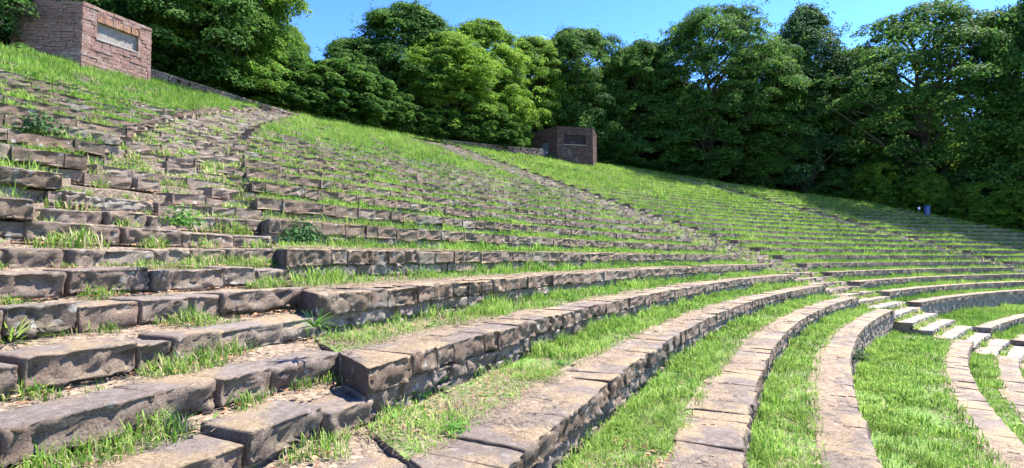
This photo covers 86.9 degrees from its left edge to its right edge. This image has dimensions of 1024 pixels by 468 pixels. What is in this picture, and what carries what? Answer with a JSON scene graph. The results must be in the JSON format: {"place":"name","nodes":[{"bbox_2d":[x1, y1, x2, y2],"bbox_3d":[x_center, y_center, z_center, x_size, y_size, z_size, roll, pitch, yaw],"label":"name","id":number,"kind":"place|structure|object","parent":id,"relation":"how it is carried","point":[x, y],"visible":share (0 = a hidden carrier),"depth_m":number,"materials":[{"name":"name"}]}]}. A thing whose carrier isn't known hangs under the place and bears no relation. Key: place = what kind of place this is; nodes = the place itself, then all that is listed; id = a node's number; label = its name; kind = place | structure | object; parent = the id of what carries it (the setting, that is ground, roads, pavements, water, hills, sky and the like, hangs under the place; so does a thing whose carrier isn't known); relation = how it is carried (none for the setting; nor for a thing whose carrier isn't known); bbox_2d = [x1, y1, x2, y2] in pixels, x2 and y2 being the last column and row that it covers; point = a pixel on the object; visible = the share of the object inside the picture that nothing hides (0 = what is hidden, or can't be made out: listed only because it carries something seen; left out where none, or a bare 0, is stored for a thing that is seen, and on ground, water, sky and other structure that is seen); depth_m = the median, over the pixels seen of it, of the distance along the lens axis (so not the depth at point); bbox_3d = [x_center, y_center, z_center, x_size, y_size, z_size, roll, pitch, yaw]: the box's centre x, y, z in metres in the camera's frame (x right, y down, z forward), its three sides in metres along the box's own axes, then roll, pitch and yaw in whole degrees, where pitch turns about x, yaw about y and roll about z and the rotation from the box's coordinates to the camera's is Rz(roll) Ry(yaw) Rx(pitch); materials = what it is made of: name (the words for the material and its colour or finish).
{"place":"outdoors","nodes":[
{"label":"outdoors","id":0,"kind":"place"},
{"bbox_2d":[6,137,1014,329],"bbox_3d":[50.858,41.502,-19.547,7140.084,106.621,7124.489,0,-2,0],"label":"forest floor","id":1,"kind":"structure","parent":0,"point":[411,137],"depth_m":59.92,"materials":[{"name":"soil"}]},
{"bbox_2d":[0,0,109,50],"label":"tree","id":2,"kind":"object","parent":1,"relation":"on","point":[6,23],"visible":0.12,"depth_m":24.99,"materials":[{"name":"green plant"}]},
{"bbox_2d":[151,37,224,88],"bbox_3d":[-22.968,-10.501,35.329,7.649,3.877,6.952,1,-3,-25],"label":"bush","id":3,"kind":"object","parent":1,"relation":"on","point":[176,52],"visible":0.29,"depth_m":33.77,"materials":[{"name":"green plant"}]},
{"bbox_2d":[72,0,309,92],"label":"tree","id":4,"kind":"object","parent":1,"relation":"on","point":[212,50],"visible":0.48,"depth_m":33.52,"materials":[{"name":"green plant"}]},
{"bbox_2d":[151,45,256,98],"bbox_3d":[-21.761,-10.671,37.697,10.620,4.397,10.494,0,-2,0],"label":"bush","id":5,"kind":"object","parent":1,"relation":"on","point":[228,67],"visible":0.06,"depth_m":35.20,"materials":[{"name":"green plant"}]},
{"bbox_2d":[119,0,316,104],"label":"tree","id":6,"kind":"object","parent":1,"relation":"on","point":[269,49],"visible":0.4,"depth_m":36.58,"materials":[{"name":"green plant"}]},
{"bbox_2d":[184,60,298,111],"bbox_3d":[-19.405,-10.371,38.774,8.404,3.453,9.245,0,-2,0],"label":"bush","id":7,"kind":"object","parent":1,"relation":"on","point":[278,101],"visible":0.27,"depth_m":37.40,"materials":[{"name":"green plant"}]},
{"bbox_2d":[233,61,320,115],"bbox_3d":[-18.423,-10.721,40.819,7.477,4.188,8.227,2,-3,-33],"label":"bush","id":8,"kind":"object","parent":1,"relation":"on","point":[302,101],"visible":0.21,"depth_m":39.79,"materials":[{"name":"green plant"}]},
{"bbox_2d":[256,23,316,62],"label":"tree","id":9,"kind":"object","parent":1,"relation":"on","point":[303,44],"visible":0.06,"depth_m":52.51,"materials":[{"name":"green plant"}]},
{"bbox_2d":[275,54,352,117],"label":"bush","id":10,"kind":"object","parent":1,"relation":"on","point":[300,63],"visible":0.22,"depth_m":41.32,"materials":[{"name":"green plant"}]},
{"bbox_2d":[292,58,392,128],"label":"bush","id":11,"kind":"object","parent":1,"relation":"on","point":[358,78],"visible":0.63,"depth_m":43.29,"materials":[{"name":"green plant"}]},
{"bbox_2d":[307,30,420,97],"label":"tree","id":12,"kind":"object","parent":1,"relation":"on","point":[340,47],"visible":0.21,"depth_m":53.90,"materials":[{"name":"green plant"}]},
{"bbox_2d":[328,63,410,130],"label":"bush","id":13,"kind":"object","parent":1,"relation":"on","point":[388,86],"visible":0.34,"depth_m":46.99,"materials":[{"name":"green plant"}]},
{"bbox_2d":[373,92,435,138],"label":"bush","id":14,"kind":"object","parent":1,"relation":"on","point":[405,104],"visible":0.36,"depth_m":49.27,"materials":[{"name":"green plant"}]},
{"bbox_2d":[381,109,455,140],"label":"bush","id":15,"kind":"object","parent":1,"relation":"on","point":[436,124],"visible":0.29,"depth_m":50.65,"materials":[{"name":"green plant"}]},
{"bbox_2d":[341,0,497,124],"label":"tree","id":16,"kind":"object","parent":1,"relation":"on","point":[385,23],"visible":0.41,"depth_m":55.61,"materials":[{"name":"green plant"}]},
{"bbox_2d":[405,109,484,142],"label":"bush","id":17,"kind":"object","parent":1,"relation":"on","point":[453,116],"visible":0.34,"depth_m":53.03,"materials":[{"name":"green plant"}]},
{"bbox_2d":[393,30,511,142],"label":"tree","id":18,"kind":"object","parent":1,"relation":"on","point":[472,59],"visible":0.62,"depth_m":53.95,"materials":[{"name":"green plant"}]},
{"bbox_2d":[441,114,502,142],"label":"bush","id":19,"kind":"object","parent":1,"relation":"on","point":[470,124],"visible":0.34,"depth_m":53.76,"materials":[{"name":"green plant"}]},
{"bbox_2d":[421,15,551,147],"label":"tree","id":20,"kind":"object","parent":1,"relation":"on","point":[494,38],"visible":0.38,"depth_m":61.52,"materials":[{"name":"green plant"}]},
{"bbox_2d":[453,107,530,148],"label":"bush","id":21,"kind":"object","parent":1,"relation":"on","point":[506,132],"visible":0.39,"depth_m":56.38,"materials":[{"name":"green plant"}]},
{"bbox_2d":[491,34,585,147],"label":"tree","id":22,"kind":"object","parent":1,"relation":"on","point":[536,49],"visible":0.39,"depth_m":67.96,"materials":[{"name":"green plant"}]},
{"bbox_2d":[527,20,641,160],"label":"tree","id":23,"kind":"object","parent":1,"relation":"on","point":[582,43],"visible":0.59,"depth_m":69.54,"materials":[{"name":"green plant"}]},
{"bbox_2d":[597,159,668,172],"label":"bush","id":24,"kind":"object","parent":1,"relation":"on","point":[636,163],"visible":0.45,"depth_m":67.03,"materials":[{"name":"green plant"}]},
{"bbox_2d":[570,32,718,172],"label":"tree","id":25,"kind":"object","parent":1,"relation":"on","point":[642,47],"visible":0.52,"depth_m":71.05,"materials":[{"name":"green plant"}]},
{"bbox_2d":[668,166,717,180],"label":"bush","id":26,"kind":"object","parent":1,"relation":"on","point":[683,171],"visible":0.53,"depth_m":67.70,"materials":[{"name":"green plant"}]},
{"bbox_2d":[620,0,813,180],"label":"tree","id":27,"kind":"object","parent":1,"relation":"on","point":[701,56],"visible":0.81,"depth_m":68.93,"materials":[{"name":"green plant"}]},
{"bbox_2d":[705,35,840,190],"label":"tree","id":28,"kind":"object","parent":1,"relation":"on","point":[771,167],"visible":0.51,"depth_m":70.50,"materials":[{"name":"green plant"}]},
{"bbox_2d":[739,0,895,194],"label":"tree","id":29,"kind":"object","parent":1,"relation":"on","point":[812,20],"visible":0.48,"depth_m":70.99,"materials":[{"name":"green plant"}]},
{"bbox_2d":[801,171,881,201],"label":"bush","id":30,"kind":"object","parent":1,"relation":"on","point":[834,181],"visible":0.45,"depth_m":66.23,"materials":[{"name":"green plant"}]},
{"bbox_2d":[794,42,932,185],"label":"tree","id":31,"kind":"object","parent":1,"relation":"on","point":[842,168],"visible":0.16,"depth_m":70.34,"materials":[{"name":"green plant"}]},
{"bbox_2d":[842,162,903,206],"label":"bush","id":32,"kind":"object","parent":1,"relation":"on","point":[877,177],"visible":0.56,"depth_m":64.05,"materials":[{"name":"green plant"}]},
{"bbox_2d":[805,0,1023,188],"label":"tree","id":33,"kind":"object","parent":1,"relation":"on","point":[954,36],"visible":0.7,"depth_m":61.98,"materials":[{"name":"green plant"}]},
{"bbox_2d":[885,171,955,215],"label":"bush","id":34,"kind":"object","parent":1,"relation":"on","point":[934,183],"visible":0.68,"depth_m":60.49,"materials":[{"name":"green plant"}]},
{"bbox_2d":[879,92,962,182],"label":"tree","id":35,"kind":"object","parent":1,"relation":"on","point":[934,147],"visible":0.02,"depth_m":72.67,"materials":[{"name":"green plant"}]},
{"bbox_2d":[910,187,980,218],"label":"bush","id":36,"kind":"object","parent":1,"relation":"on","point":[949,203],"visible":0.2,"depth_m":59.32,"materials":[{"name":"green plant"}]},
{"bbox_2d":[941,181,1022,228],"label":"bush","id":37,"kind":"object","parent":1,"relation":"on","point":[974,190],"visible":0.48,"depth_m":57.41,"materials":[{"name":"green plant"}]},
{"bbox_2d":[945,4,1023,218],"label":"tree","id":38,"kind":"object","parent":1,"relation":"on","point":[992,59],"visible":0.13,"depth_m":63.47,"materials":[{"name":"green plant"}]},
{"bbox_2d":[953,0,1023,228],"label":"tree","id":39,"kind":"object","parent":1,"relation":"on","point":[1003,62],"visible":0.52,"depth_m":59.28,"materials":[{"name":"green plant"}]},
{"bbox_2d":[976,181,1023,230],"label":"bush","id":40,"kind":"object","parent":1,"relation":"on","point":[1009,217],"visible":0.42,"depth_m":56.30,"materials":[{"name":"green plant"}]},
{"bbox_2d":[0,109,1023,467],"bbox_3d":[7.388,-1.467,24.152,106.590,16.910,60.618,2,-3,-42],"label":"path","id":41,"kind":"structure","parent":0,"point":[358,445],"depth_m":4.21,"materials":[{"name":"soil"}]},
{"bbox_2d":[0,315,61,344],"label":"grass tuft","id":42,"kind":"object","parent":41,"relation":"on","point":[11,337],"visible":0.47,"depth_m":3.53,"materials":[{"name":"green plant"}]},
{"bbox_2d":[1,144,674,467],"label":"fallen leaves","id":43,"kind":"object","parent":41,"relation":"on","point":[314,457],"visible":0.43,"depth_m":4.52,"materials":[{"name":"brown plant"}]},
{"bbox_2d":[0,43,1023,467],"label":"ground","id":44,"kind":"structure","parent":0,"point":[936,420],"depth_m":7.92,"materials":[{"name":"green plant"}]},
{"bbox_2d":[0,197,33,244],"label":"stone bench","id":45,"kind":"object","parent":44,"relation":"on","point":[12,210],"visible":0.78,"depth_m":5.08,"materials":[{"name":"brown stone"}]},
{"bbox_2d":[0,166,62,207],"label":"stone bench","id":46,"kind":"object","parent":44,"relation":"on","point":[44,185],"visible":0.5,"depth_m":6.23,"materials":[{"name":"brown stone"}]},
{"bbox_2d":[10,109,65,137],"bbox_3d":[-6.663,-1.577,7.621,0.556,0.355,0.578,-2,-3,37],"label":"nettle","id":47,"kind":"object","parent":44,"relation":"on","point":[45,127],"visible":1,"depth_m":7.59,"materials":[{"name":"green plant"}]},
{"bbox_2d":[0,143,86,185],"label":"stone bench","id":48,"kind":"object","parent":44,"relation":"on","point":[72,166],"visible":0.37,"depth_m":7.39,"materials":[{"name":"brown stone"}]},
{"bbox_2d":[0,126,104,164],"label":"stone bench","id":49,"kind":"object","parent":44,"relation":"on","point":[14,136],"visible":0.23,"depth_m":8.47,"materials":[{"name":"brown stone"}]},
{"bbox_2d":[0,114,120,152],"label":"stone bench","id":50,"kind":"object","parent":44,"relation":"on","point":[111,142],"visible":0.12,"depth_m":9.80,"materials":[{"name":"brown stone"}]},
{"bbox_2d":[0,103,133,141],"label":"stone bench","id":51,"kind":"object","parent":44,"relation":"on","point":[127,134],"visible":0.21,"depth_m":10.78,"materials":[{"name":"brown stone"}]},
{"bbox_2d":[0,93,144,136],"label":"stone bench","id":52,"kind":"object","parent":44,"relation":"on","point":[137,128],"visible":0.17,"depth_m":11.91,"materials":[{"name":"brown stone"}]},
{"bbox_2d":[0,86,155,130],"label":"stone bench","id":53,"kind":"object","parent":44,"relation":"on","point":[149,124],"visible":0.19,"depth_m":13.11,"materials":[{"name":"brown stone"}]},
{"bbox_2d":[10,0,151,80],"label":"stone hut","id":54,"kind":"object","parent":44,"relation":"on","point":[82,32],"visible":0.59,"depth_m":25.94,"materials":[{"name":"red stone"}]},
{"bbox_2d":[0,81,166,126],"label":"stone bench","id":55,"kind":"object","parent":44,"relation":"on","point":[65,97],"visible":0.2,"depth_m":13.96,"materials":[{"name":"brown stone"}]},
{"bbox_2d":[0,75,174,121],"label":"stone bench","id":56,"kind":"object","parent":44,"relation":"on","point":[170,117],"visible":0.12,"depth_m":14.79,"materials":[{"name":"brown stone"}]},
{"bbox_2d":[0,69,183,120],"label":"stone bench","id":57,"kind":"object","parent":44,"relation":"on","point":[179,115],"visible":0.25,"depth_m":16.32,"materials":[{"name":"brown stone"}]},
{"bbox_2d":[0,110,408,467],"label":"stone staircase","id":58,"kind":"structure","parent":44,"relation":"on","point":[249,437],"depth_m":4.11,"materials":[{"name":"stone"}]},
{"bbox_2d":[157,203,205,227],"bbox_3d":[-3.087,-0.175,5.064,0.385,0.218,0.391,0,-2,0],"label":"weed","id":59,"kind":"object","parent":58,"relation":"on","point":[182,220],"visible":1,"depth_m":5.03,"materials":[{"name":"green plant"}]},
{"bbox_2d":[277,217,325,242],"bbox_3d":[-1.347,-0.026,3.455,0.288,0.176,0.293,0,-2,0],"label":"ivy","id":60,"kind":"object","parent":58,"relation":"on","point":[301,235],"visible":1,"depth_m":3.43,"materials":[{"name":"green plant"}]},
{"bbox_2d":[150,69,298,115],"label":"crest wall","id":61,"kind":"structure","parent":44,"relation":"on","point":[168,77],"depth_m":33.52,"materials":[{"name":"grey stone"}]},
{"bbox_2d":[245,128,535,182],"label":"stone bench","id":62,"kind":"object","parent":44,"relation":"on","point":[346,148],"visible":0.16,"depth_m":26.36,"materials":[{"name":"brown stone"}]},
{"bbox_2d":[242,132,550,189],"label":"stone bench","id":63,"kind":"object","parent":44,"relation":"on","point":[377,158],"visible":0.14,"depth_m":25.37,"materials":[{"name":"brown stone"}]},
{"bbox_2d":[238,135,564,194],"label":"stone bench","id":64,"kind":"object","parent":44,"relation":"on","point":[246,137],"visible":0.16,"depth_m":24.02,"materials":[{"name":"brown stone"}]},
{"bbox_2d":[247,139,579,199],"bbox_3d":[-2.543,-2.429,25.629,1.308,0.430,20.870,-2,-3,37],"label":"stone bench","id":65,"kind":"object","parent":44,"relation":"on","point":[322,156],"visible":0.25,"depth_m":22.80,"materials":[{"name":"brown stone"}]},
{"bbox_2d":[245,144,596,205],"bbox_3d":[-1.809,-1.948,24.497,1.360,0.576,21.402,-2,-3,37],"label":"stone bench","id":66,"kind":"object","parent":44,"relation":"on","point":[321,161],"visible":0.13,"depth_m":21.44,"materials":[{"name":"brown stone"}]},
{"bbox_2d":[244,151,613,211],"bbox_3d":[-1.072,-1.546,23.387,1.420,0.576,21.919,-2,-3,37],"label":"stone bench","id":67,"kind":"object","parent":44,"relation":"on","point":[254,155],"visible":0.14,"depth_m":19.45,"materials":[{"name":"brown stone"}]},
{"bbox_2d":[242,158,631,218],"bbox_3d":[-0.323,-1.139,22.270,1.447,0.574,22.404,-2,-3,36],"label":"stone bench","id":68,"kind":"object","parent":44,"relation":"on","point":[261,165],"visible":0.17,"depth_m":17.64,"materials":[{"name":"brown stone"}]},
{"bbox_2d":[245,168,650,226],"bbox_3d":[0.454,-0.734,21.155,1.459,0.582,22.853,-2,-3,36],"label":"stone bench","id":69,"kind":"object","parent":44,"relation":"on","point":[273,176],"visible":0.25,"depth_m":16.20,"materials":[{"name":"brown stone"}]},
{"bbox_2d":[246,180,670,234],"bbox_3d":[1.218,-0.342,20.067,1.537,0.579,23.289,-2,-3,36],"label":"stone bench","id":70,"kind":"object","parent":44,"relation":"on","point":[255,187],"visible":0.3,"depth_m":14.30,"materials":[{"name":"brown stone"}]},
{"bbox_2d":[253,197,692,242],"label":"stone bench","id":71,"kind":"object","parent":44,"relation":"on","point":[293,207],"visible":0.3,"depth_m":12.11,"materials":[{"name":"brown stone"}]},
{"bbox_2d":[260,218,715,252],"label":"stone bench","id":72,"kind":"object","parent":44,"relation":"on","point":[273,227],"visible":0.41,"depth_m":11.09,"materials":[{"name":"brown stone"}]},
{"bbox_2d":[441,139,544,156],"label":"crest wall","id":73,"kind":"structure","parent":44,"relation":"on","point":[527,151],"depth_m":56.38,"materials":[{"name":"grey stone"}]},
{"bbox_2d":[276,249,741,282],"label":"stone bench","id":74,"kind":"object","parent":44,"relation":"on","point":[297,260],"visible":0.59,"depth_m":9.06,"materials":[{"name":"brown stone"}]},
{"bbox_2d":[0,86,1023,467],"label":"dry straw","id":75,"kind":"object","parent":44,"relation":"on","point":[824,390],"visible":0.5,"depth_m":6.75,"materials":[{"name":"plant"}]},
{"bbox_2d":[300,264,767,338],"bbox_3d":[4.427,1.284,15.790,1.712,0.571,24.731,-2,-3,34],"label":"stone bench","id":76,"kind":"object","parent":44,"relation":"on","point":[353,307],"visible":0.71,"depth_m":7.21,"materials":[{"name":"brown stone"}]},
{"bbox_2d":[534,126,596,165],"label":"stone hut","id":77,"kind":"object","parent":44,"relation":"on","point":[576,145],"visible":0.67,"depth_m":60.22,"materials":[{"name":"stone"}]},
{"bbox_2d":[338,274,795,424],"bbox_3d":[5.217,1.692,14.776,1.792,0.581,25.044,-2,-3,34],"label":"stone bench","id":78,"kind":"object","parent":44,"relation":"on","point":[398,373],"visible":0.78,"depth_m":5.52,"materials":[{"name":"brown stone"}]},
{"bbox_2d":[409,285,826,467],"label":"stone bench","id":79,"kind":"object","parent":44,"relation":"on","point":[610,385],"visible":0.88,"depth_m":4.88,"materials":[{"name":"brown stone"}]},
{"bbox_2d":[262,217,1016,467],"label":"ground weeds","id":80,"kind":"object","parent":44,"relation":"on","point":[560,361],"visible":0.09,"depth_m":7.37,"materials":[{"name":"green plant"}]},
{"bbox_2d":[419,140,1023,366],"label":"stone staircase","id":81,"kind":"structure","parent":44,"relation":"on","point":[995,346],"depth_m":27.45,"materials":[{"name":"stone"}]},
{"bbox_2d":[623,203,830,219],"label":"stone bench","id":82,"kind":"object","parent":44,"relation":"on","point":[689,210],"visible":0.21,"depth_m":45.65,"materials":[{"name":"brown stone"}]},
{"bbox_2d":[640,208,845,223],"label":"stone bench","id":83,"kind":"object","parent":44,"relation":"on","point":[684,213],"visible":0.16,"depth_m":43.52,"materials":[{"name":"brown stone"}]},
{"bbox_2d":[654,214,860,228],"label":"stone bench","id":84,"kind":"object","parent":44,"relation":"on","point":[712,219],"visible":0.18,"depth_m":42.02,"materials":[{"name":"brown stone"}]},
{"bbox_2d":[660,296,858,467],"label":"stone bench","id":85,"kind":"object","parent":44,"relation":"on","point":[726,438],"visible":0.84,"depth_m":6.09,"materials":[{"name":"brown stone"}]},
{"bbox_2d":[672,220,877,233],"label":"stone bench","id":86,"kind":"object","parent":44,"relation":"on","point":[757,226],"visible":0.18,"depth_m":40.97,"materials":[{"name":"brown stone"}]},
{"bbox_2d":[690,226,894,237],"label":"stone bench","id":87,"kind":"object","parent":44,"relation":"on","point":[698,228],"visible":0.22,"depth_m":40.23,"materials":[{"name":"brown stone"}]},
{"bbox_2d":[710,233,912,242],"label":"stone bench","id":88,"kind":"object","parent":44,"relation":"on","point":[723,235],"visible":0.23,"depth_m":39.48,"materials":[{"name":"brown stone"}]},
{"bbox_2d":[729,240,930,248],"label":"stone bench","id":89,"kind":"object","parent":44,"relation":"on","point":[777,243],"visible":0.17,"depth_m":38.45,"materials":[{"name":"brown stone"}]},
{"bbox_2d":[670,176,1023,272],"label":"stone staircase","id":90,"kind":"structure","parent":44,"relation":"on","point":[937,246],"depth_m":47.74,"materials":[{"name":"stone"}]},
{"bbox_2d":[750,247,949,253],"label":"stone bench","id":91,"kind":"object","parent":44,"relation":"on","point":[817,250],"visible":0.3,"depth_m":37.61,"materials":[{"name":"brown stone"}]},
{"bbox_2d":[812,309,894,467],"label":"retaining wall","id":92,"kind":"structure","parent":44,"relation":"on","point":[879,323],"depth_m":7.92,"materials":[{"name":"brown stone"}]},
{"bbox_2d":[773,255,969,261],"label":"stone bench","id":93,"kind":"object","parent":44,"relation":"on","point":[856,257],"visible":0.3,"depth_m":37.11,"materials":[{"name":"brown stone"}]},
{"bbox_2d":[797,261,990,269],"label":"stone bench","id":94,"kind":"object","parent":44,"relation":"on","point":[814,266],"visible":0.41,"depth_m":35.88,"materials":[{"name":"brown stone"}]},
{"bbox_2d":[822,267,1012,278],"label":"stone bench","id":95,"kind":"object","parent":44,"relation":"on","point":[858,273],"visible":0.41,"depth_m":34.89,"materials":[{"name":"grey stone"}]},
{"bbox_2d":[849,274,1023,288],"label":"stone bench","id":96,"kind":"object","parent":44,"relation":"on","point":[876,283],"visible":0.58,"depth_m":33.38,"materials":[{"name":"grey stone"}]},
{"bbox_2d":[877,281,1023,298],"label":"stone bench","id":97,"kind":"object","parent":44,"relation":"on","point":[896,293],"visible":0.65,"depth_m":31.79,"materials":[{"name":"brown stone"}]},
{"bbox_2d":[892,231,1023,235],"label":"stone bench","id":98,"kind":"object","parent":44,"relation":"on","point":[957,233],"visible":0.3,"depth_m":51.81,"materials":[{"name":"grey stone"}]},
{"bbox_2d":[906,290,1023,314],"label":"retaining wall","id":99,"kind":"structure","parent":44,"relation":"on","point":[941,304],"depth_m":30.61,"materials":[{"name":"grey stone"}]},
{"bbox_2d":[943,339,1023,467],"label":"stone bench","id":100,"kind":"object","parent":44,"relation":"on","point":[991,427],"visible":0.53,"depth_m":11.31,"materials":[{"name":"brown stone"}]},
{"bbox_2d":[973,316,1023,337],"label":"stone bench","id":101,"kind":"object","parent":44,"relation":"on","point":[1002,324],"visible":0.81,"depth_m":25.70,"materials":[{"name":"grey stone"}]},
{"bbox_2d":[994,357,1023,422],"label":"stone bench","id":102,"kind":"object","parent":44,"relation":"on","point":[1011,384],"visible":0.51,"depth_m":15.63,"materials":[{"name":"brown stone"}]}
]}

